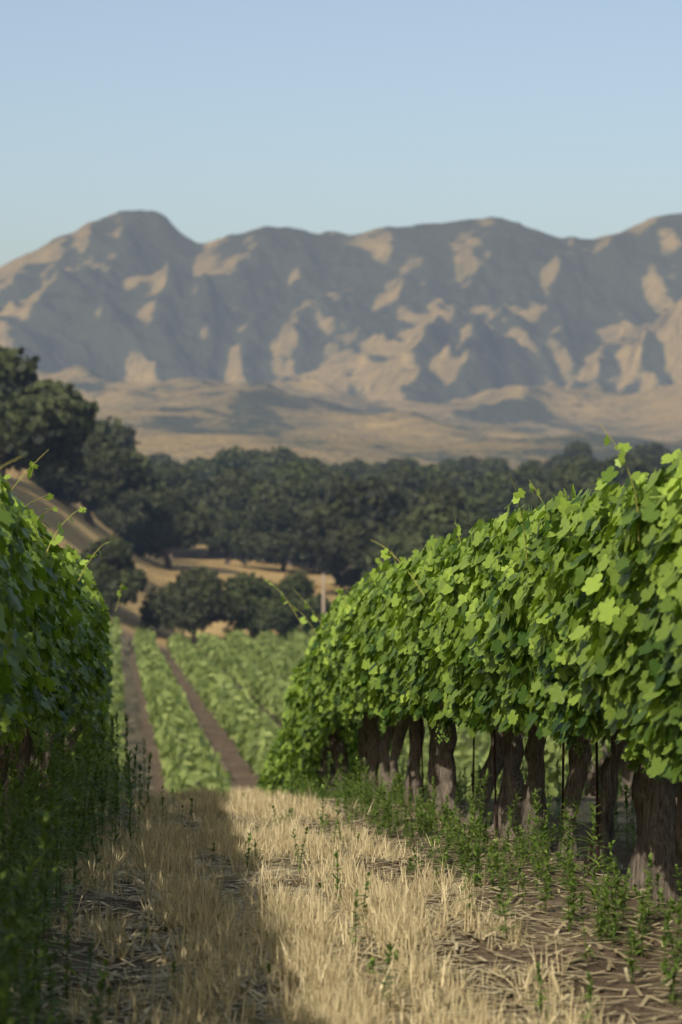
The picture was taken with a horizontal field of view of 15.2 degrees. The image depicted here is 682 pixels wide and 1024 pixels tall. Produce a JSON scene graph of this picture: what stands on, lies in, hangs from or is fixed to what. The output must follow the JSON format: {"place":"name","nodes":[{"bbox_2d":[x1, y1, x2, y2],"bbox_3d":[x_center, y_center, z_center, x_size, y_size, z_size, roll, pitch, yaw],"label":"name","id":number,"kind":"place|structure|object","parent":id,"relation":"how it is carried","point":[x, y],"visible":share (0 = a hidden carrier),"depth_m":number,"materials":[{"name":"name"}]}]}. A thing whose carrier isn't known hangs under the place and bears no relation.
{"place":"outdoors","nodes":[
{"label":"outdoors","id":0,"kind":"place"},
{"bbox_2d":[0,210,681,469],"bbox_3d":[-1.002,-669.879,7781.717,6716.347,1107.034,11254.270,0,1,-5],"label":"mountains","id":1,"kind":"structure","parent":0,"point":[515,344],"depth_m":8954.27,"materials":[{"name":"brown stone"}]},
{"bbox_2d":[0,467,681,1023],"bbox_3d":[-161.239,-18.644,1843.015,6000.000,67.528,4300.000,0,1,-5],"label":"ground","id":2,"kind":"structure","parent":0,"point":[80,533],"depth_m":13.65,"materials":[{"name":"brown soil"}]},
{"bbox_2d":[8,740,41,785],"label":"vine stakes","id":3,"kind":"object","parent":2,"relation":"on","point":[35,766],"depth_m":21.90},
{"bbox_2d":[0,344,99,492],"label":"oak","id":4,"kind":"object","parent":2,"relation":"on","point":[39,419],"visible":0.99,"depth_m":291.81,"materials":[{"name":"green plant"}]},
{"bbox_2d":[0,461,127,836],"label":"vine row","id":5,"kind":"object","parent":2,"relation":"on","point":[56,650],"depth_m":14.59,"materials":[{"name":"green plant"}]},
{"bbox_2d":[29,716,88,751],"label":"vine grapes","id":6,"kind":"object","parent":5,"relation":"attached to","point":[36,730],"visible":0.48,"depth_m":11.44,"materials":[{"name":"green food"}]},
{"bbox_2d":[0,449,121,611],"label":"vine shoots","id":7,"kind":"object","parent":5,"relation":"attached to","point":[46,512],"visible":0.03,"depth_m":12.00,"materials":[{"name":"green plant"}]},
{"bbox_2d":[12,416,139,466],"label":"oak","id":8,"kind":"object","parent":2,"relation":"on","point":[124,438],"visible":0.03,"depth_m":483.63,"materials":[{"name":"green plant"}]},
{"bbox_2d":[22,429,148,527],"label":"oak","id":9,"kind":"object","parent":2,"relation":"on","point":[110,468],"visible":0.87,"depth_m":371.03,"materials":[{"name":"green plant"}]},
{"bbox_2d":[82,424,113,440],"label":"oak","id":10,"kind":"object","parent":2,"relation":"on","point":[99,428],"visible":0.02,"depth_m":475.76,"materials":[{"name":"green plant"}]},
{"bbox_2d":[73,534,147,615],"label":"oak","id":11,"kind":"object","parent":2,"relation":"on","point":[112,567],"visible":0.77,"depth_m":270.21,"materials":[{"name":"green plant"}]},
{"bbox_2d":[87,450,165,531],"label":"oak","id":12,"kind":"object","parent":2,"relation":"on","point":[154,485],"visible":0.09,"depth_m":424.18,"materials":[{"name":"green plant"}]},
{"bbox_2d":[93,488,161,535],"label":"oak","id":13,"kind":"object","parent":2,"relation":"on","point":[123,513],"visible":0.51,"depth_m":411.57,"materials":[{"name":"green plant"}]},
{"bbox_2d":[141,455,156,465],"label":"oak","id":14,"kind":"object","parent":2,"relation":"on","point":[153,460],"visible":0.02,"depth_m":778.83,"materials":[{"name":"green plant"}]},
{"bbox_2d":[142,458,172,467],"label":"oak","id":15,"kind":"object","parent":2,"relation":"on","point":[157,464],"visible":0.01,"depth_m":647.59,"materials":[{"name":"green plant"}]},
{"bbox_2d":[150,452,170,462],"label":"oak","id":16,"kind":"object","parent":2,"relation":"on","point":[159,456],"visible":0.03,"depth_m":895.75,"materials":[{"name":"green plant"}]},
{"bbox_2d":[155,457,182,466],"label":"oak","id":17,"kind":"object","parent":2,"relation":"on","point":[171,461],"visible":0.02,"depth_m":862.59,"materials":[{"name":"green plant"}]},
{"bbox_2d":[117,488,222,569],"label":"oak","id":18,"kind":"object","parent":2,"relation":"on","point":[181,522],"visible":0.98,"depth_m":392.22,"materials":[{"name":"green plant"}]},
{"bbox_2d":[169,494,191,558],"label":"oak","id":19,"kind":"object","parent":2,"relation":"on","point":[171,554],"depth_m":473.05,"materials":[{"name":"green plant"}]},
{"bbox_2d":[154,461,207,547],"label":"oak","id":20,"kind":"object","parent":2,"relation":"on","point":[189,486],"visible":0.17,"depth_m":523.39,"materials":[{"name":"green plant"}]},
{"bbox_2d":[139,565,247,647],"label":"oak","id":21,"kind":"object","parent":2,"relation":"on","point":[188,602],"visible":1,"depth_m":274.14,"materials":[{"name":"green plant"}]},
{"bbox_2d":[183,456,210,467],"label":"oak","id":22,"kind":"object","parent":2,"relation":"on","point":[198,459],"visible":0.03,"depth_m":760.16,"materials":[{"name":"green plant"}]},
{"bbox_2d":[195,509,251,564],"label":"oak","id":23,"kind":"object","parent":2,"relation":"on","point":[234,524],"visible":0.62,"depth_m":437.28,"materials":[{"name":"green plant"}]},
{"bbox_2d":[184,445,284,484],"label":"oak","id":24,"kind":"object","parent":2,"relation":"on","point":[259,467],"visible":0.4,"depth_m":728.28,"materials":[{"name":"green plant"}]},
{"bbox_2d":[190,466,300,559],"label":"oak","id":25,"kind":"object","parent":2,"relation":"on","point":[227,489],"visible":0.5,"depth_m":475.94,"materials":[{"name":"green plant"}]},
{"bbox_2d":[212,572,296,639],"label":"oak","id":26,"kind":"object","parent":2,"relation":"on","point":[260,597],"visible":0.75,"depth_m":279.68,"materials":[{"name":"green plant"}]},
{"bbox_2d":[243,448,273,462],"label":"oak","id":27,"kind":"object","parent":2,"relation":"on","point":[259,453],"visible":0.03,"depth_m":761.08,"materials":[{"name":"green plant"}]},
{"bbox_2d":[242,484,278,561],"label":"oak","id":28,"kind":"object","parent":2,"relation":"on","point":[261,488],"visible":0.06,"depth_m":474.73,"materials":[{"name":"green plant"}]},
{"bbox_2d":[249,497,301,565],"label":"oak","id":29,"kind":"object","parent":2,"relation":"on","point":[292,502],"depth_m":466.35,"materials":[{"name":"green plant"}]},
{"bbox_2d":[232,497,320,571],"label":"oak","id":30,"kind":"object","parent":2,"relation":"on","point":[271,536],"visible":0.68,"depth_m":425.59,"materials":[{"name":"green plant"}]},
{"bbox_2d":[258,446,298,464],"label":"oak","id":31,"kind":"object","parent":2,"relation":"on","point":[285,455],"visible":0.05,"depth_m":758.04,"materials":[{"name":"green plant"}]},
{"bbox_2d":[260,456,326,478],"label":"oak","id":32,"kind":"object","parent":2,"relation":"on","point":[312,462],"visible":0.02,"depth_m":682.65,"materials":[{"name":"green plant"}]},
{"bbox_2d":[257,460,341,497],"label":"oak","id":33,"kind":"object","parent":2,"relation":"on","point":[277,476],"visible":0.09,"depth_m":496.50,"materials":[{"name":"green plant"}]},
{"bbox_2d":[285,499,314,568],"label":"oak","id":34,"kind":"object","parent":2,"relation":"on","point":[305,504],"depth_m":456.98,"materials":[{"name":"green plant"}]},
{"bbox_2d":[270,570,331,641],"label":"oak","id":35,"kind":"object","parent":2,"relation":"on","point":[299,583],"visible":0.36,"depth_m":290.80,"materials":[{"name":"green plant"}]},
{"bbox_2d":[283,477,325,502],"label":"oak","id":36,"kind":"object","parent":2,"relation":"on","point":[296,488],"visible":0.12,"depth_m":485.49,"materials":[{"name":"green plant"}]},
{"bbox_2d":[288,529,329,573],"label":"oak","id":37,"kind":"object","parent":2,"relation":"on","point":[315,560],"visible":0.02,"depth_m":433.03,"materials":[{"name":"green plant"}]},
{"bbox_2d":[313,574,333,614],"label":"utility pole","id":38,"kind":"object","parent":2,"relation":"on","point":[323,579],"visible":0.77,"depth_m":258.15,"materials":[{"name":"brown wood"}]},
{"bbox_2d":[317,559,332,572],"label":"oak","id":39,"kind":"object","parent":2,"relation":"on","point":[323,565],"depth_m":400.23,"materials":[{"name":"green plant"}]},
{"bbox_2d":[305,466,348,486],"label":"oak","id":40,"kind":"object","parent":2,"relation":"on","point":[330,476],"depth_m":538.43,"materials":[{"name":"green plant"}]},
{"bbox_2d":[298,473,356,515],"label":"oak","id":41,"kind":"object","parent":2,"relation":"on","point":[331,488],"visible":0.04,"depth_m":448.89,"materials":[{"name":"green plant"}]},
{"bbox_2d":[315,553,353,585],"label":"oak","id":42,"kind":"object","parent":2,"relation":"on","point":[322,561],"depth_m":398.18,"materials":[{"name":"green plant"}]},
{"bbox_2d":[330,463,340,467],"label":"oak","id":43,"kind":"object","parent":2,"relation":"on","point":[335,465],"depth_m":914.33,"materials":[{"name":"green plant"}]},
{"bbox_2d":[323,467,357,482],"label":"oak","id":44,"kind":"object","parent":2,"relation":"on","point":[345,472],"visible":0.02,"depth_m":648.50,"materials":[{"name":"green plant"}]},
{"bbox_2d":[0,784,681,1023],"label":"dry grass","id":45,"kind":"structure","parent":2,"relation":"on","point":[322,988],"depth_m":11.12,"materials":[{"name":"beige plant"}]},
{"bbox_2d":[0,704,681,1023],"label":"weeds","id":46,"kind":"object","parent":2,"relation":"on","point":[66,796],"visible":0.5,"depth_m":13.35,"materials":[{"name":"green plant"}]},
{"bbox_2d":[326,558,357,585],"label":"oak","id":47,"kind":"object","parent":2,"relation":"on","point":[330,566],"visible":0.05,"depth_m":385.35,"materials":[{"name":"green plant"}]},
{"bbox_2d":[7,615,676,800],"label":"vine rows","id":48,"kind":"object","parent":2,"relation":"on","point":[271,654],"depth_m":128.03,"materials":[{"name":"green plant"}]},
{"bbox_2d":[332,559,361,588],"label":"oak","id":49,"kind":"object","parent":2,"relation":"on","point":[348,577],"visible":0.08,"depth_m":379.30,"materials":[{"name":"green plant"}]},
{"bbox_2d":[293,476,409,575],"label":"oak","id":50,"kind":"object","parent":2,"relation":"on","point":[342,533],"visible":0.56,"depth_m":369.23,"materials":[{"name":"green plant"}]},
{"bbox_2d":[339,458,376,480],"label":"oak","id":51,"kind":"object","parent":2,"relation":"on","point":[356,468],"visible":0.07,"depth_m":770.69,"materials":[{"name":"green plant"}]},
{"bbox_2d":[354,571,368,592],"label":"oak","id":52,"kind":"object","parent":2,"relation":"on","point":[363,573],"depth_m":337.84,"materials":[{"name":"green plant"}]},
{"bbox_2d":[358,471,380,482],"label":"oak","id":53,"kind":"object","parent":2,"relation":"on","point":[365,475],"visible":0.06,"depth_m":719.36,"materials":[{"name":"green plant"}]},
{"bbox_2d":[373,462,385,470],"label":"oak","id":54,"kind":"object","parent":2,"relation":"on","point":[379,464],"visible":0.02,"depth_m":947.64,"materials":[{"name":"green plant"}]},
{"bbox_2d":[375,459,414,476],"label":"oak","id":55,"kind":"object","parent":2,"relation":"on","point":[392,463],"visible":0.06,"depth_m":760.44,"materials":[{"name":"green plant"}]},
{"bbox_2d":[386,501,414,521],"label":"oak","id":56,"kind":"object","parent":2,"relation":"on","point":[410,503],"depth_m":400.71,"materials":[{"name":"green plant"}]},
{"bbox_2d":[379,466,422,498],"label":"oak","id":57,"kind":"object","parent":2,"relation":"on","point":[407,479],"visible":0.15,"depth_m":546.09,"materials":[{"name":"green plant"}]},
{"bbox_2d":[403,456,423,469],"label":"oak","id":58,"kind":"object","parent":2,"relation":"on","point":[416,462],"visible":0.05,"depth_m":861.64,"materials":[{"name":"green plant"}]},
{"bbox_2d":[358,502,475,574],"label":"oak","id":59,"kind":"object","parent":2,"relation":"on","point":[409,540],"visible":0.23,"depth_m":336.62,"materials":[{"name":"green plant"}]},
{"bbox_2d":[375,488,472,545],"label":"oak","id":60,"kind":"object","parent":2,"relation":"on","point":[452,500],"visible":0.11,"depth_m":366.45,"materials":[{"name":"green plant"}]},
{"bbox_2d":[405,475,460,505],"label":"oak","id":61,"kind":"object","parent":2,"relation":"on","point":[432,483],"visible":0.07,"depth_m":496.68,"materials":[{"name":"green plant"}]},
{"bbox_2d":[414,463,451,481],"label":"oak","id":62,"kind":"object","parent":2,"relation":"on","point":[428,471],"visible":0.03,"depth_m":604.48,"materials":[{"name":"green plant"}]},
{"bbox_2d":[439,458,465,470],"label":"oak","id":63,"kind":"object","parent":2,"relation":"on","point":[449,464],"visible":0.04,"depth_m":801.11,"materials":[{"name":"green plant"}]},
{"bbox_2d":[446,468,482,489],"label":"oak","id":64,"kind":"object","parent":2,"relation":"on","point":[463,478],"visible":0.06,"depth_m":607.93,"materials":[{"name":"green plant"}]},
{"bbox_2d":[256,435,681,907],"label":"vine row","id":65,"kind":"object","parent":2,"relation":"on","point":[481,623],"depth_m":14.10,"materials":[{"name":"green plant"}]},
{"bbox_2d":[276,424,638,740],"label":"vine shoots","id":66,"kind":"object","parent":65,"relation":"attached to","point":[460,541],"visible":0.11,"depth_m":14.87,"materials":[{"name":"green plant"}]},
{"bbox_2d":[358,709,640,757],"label":"grapes","id":67,"kind":"object","parent":65,"relation":"attached to","point":[575,749],"visible":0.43,"depth_m":17.51,"materials":[{"name":"food"}]},
{"bbox_2d":[459,455,481,469],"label":"oak","id":68,"kind":"object","parent":2,"relation":"on","point":[471,462],"visible":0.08,"depth_m":837.81,"materials":[{"name":"green plant"}]},
{"bbox_2d":[312,619,639,876],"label":"vine stakes","id":69,"kind":"object","parent":2,"relation":"on","point":[597,801],"visible":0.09,"depth_m":18.18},
{"bbox_2d":[457,491,497,523],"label":"oak","id":70,"kind":"object","parent":2,"relation":"on","point":[478,509],"visible":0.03,"depth_m":370.99,"materials":[{"name":"green plant"}]},
{"bbox_2d":[471,457,510,474],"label":"oak","id":71,"kind":"object","parent":2,"relation":"on","point":[495,464],"visible":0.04,"depth_m":758.78,"materials":[{"name":"green plant"}]},
{"bbox_2d":[462,471,525,515],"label":"oak","id":72,"kind":"object","parent":2,"relation":"on","point":[492,494],"visible":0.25,"depth_m":486.59,"materials":[{"name":"green plant"}]},
{"bbox_2d":[498,490,556,527],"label":"oak","id":73,"kind":"object","parent":2,"relation":"on","point":[534,501],"visible":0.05,"depth_m":385.61,"materials":[{"name":"green plant"}]},
{"bbox_2d":[511,463,550,498],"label":"oak","id":74,"kind":"object","parent":2,"relation":"on","point":[526,474],"visible":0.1,"depth_m":556.96,"materials":[{"name":"green plant"}]},
{"bbox_2d":[519,459,546,468],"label":"oak","id":75,"kind":"object","parent":2,"relation":"on","point":[538,462],"visible":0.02,"depth_m":762.38,"materials":[{"name":"green plant"}]},
{"bbox_2d":[517,455,597,494],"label":"oak","id":76,"kind":"object","parent":2,"relation":"on","point":[589,464],"visible":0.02,"depth_m":554.81,"materials":[{"name":"green plant"}]},
{"bbox_2d":[543,491,580,500],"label":"oak","id":77,"kind":"object","parent":2,"relation":"on","point":[569,498],"depth_m":405.99,"materials":[{"name":"green plant"}]},
{"bbox_2d":[546,475,592,499],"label":"oak","id":78,"kind":"object","parent":2,"relation":"on","point":[561,484],"visible":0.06,"depth_m":463.81,"materials":[{"name":"green plant"}]},
{"bbox_2d":[532,463,612,494],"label":"oak","id":79,"kind":"object","parent":2,"relation":"on","point":[583,476],"visible":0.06,"depth_m":487.83,"materials":[{"name":"green plant"}]},
{"bbox_2d":[544,440,601,468],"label":"oak","id":80,"kind":"object","parent":2,"relation":"on","point":[582,449],"visible":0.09,"depth_m":848.79,"materials":[{"name":"green plant"}]},
{"bbox_2d":[591,453,651,485],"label":"oak","id":81,"kind":"object","parent":2,"relation":"on","point":[634,463],"visible":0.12,"depth_m":495.96,"materials":[{"name":"green plant"}]},
{"bbox_2d":[626,444,645,452],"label":"oak","id":82,"kind":"object","parent":2,"relation":"on","point":[637,446],"visible":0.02,"depth_m":854.96,"materials":[{"name":"green plant"}]},
{"bbox_2d":[637,454,663,470],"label":"oak","id":83,"kind":"object","parent":2,"relation":"on","point":[652,462],"visible":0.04,"depth_m":671.31,"materials":[{"name":"green plant"}]},
{"bbox_2d":[627,442,677,465],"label":"oak","id":84,"kind":"object","parent":2,"relation":"on","point":[653,446],"visible":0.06,"depth_m":825.28,"materials":[{"name":"green plant"}]},
{"bbox_2d":[636,451,676,468],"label":"oak","id":85,"kind":"object","parent":2,"relation":"on","point":[658,457],"visible":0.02,"depth_m":772.62,"materials":[{"name":"green plant"}]},
{"bbox_2d":[652,449,671,462],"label":"oak","id":86,"kind":"object","parent":2,"relation":"on","point":[663,453],"visible":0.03,"depth_m":824.81,"materials":[{"name":"green plant"}]},
{"bbox_2d":[0,0,681,266],"label":"sky","id":87,"kind":"structure","parent":0,"point":[218,119],"materials":[{"name":"blue"}]}
]}

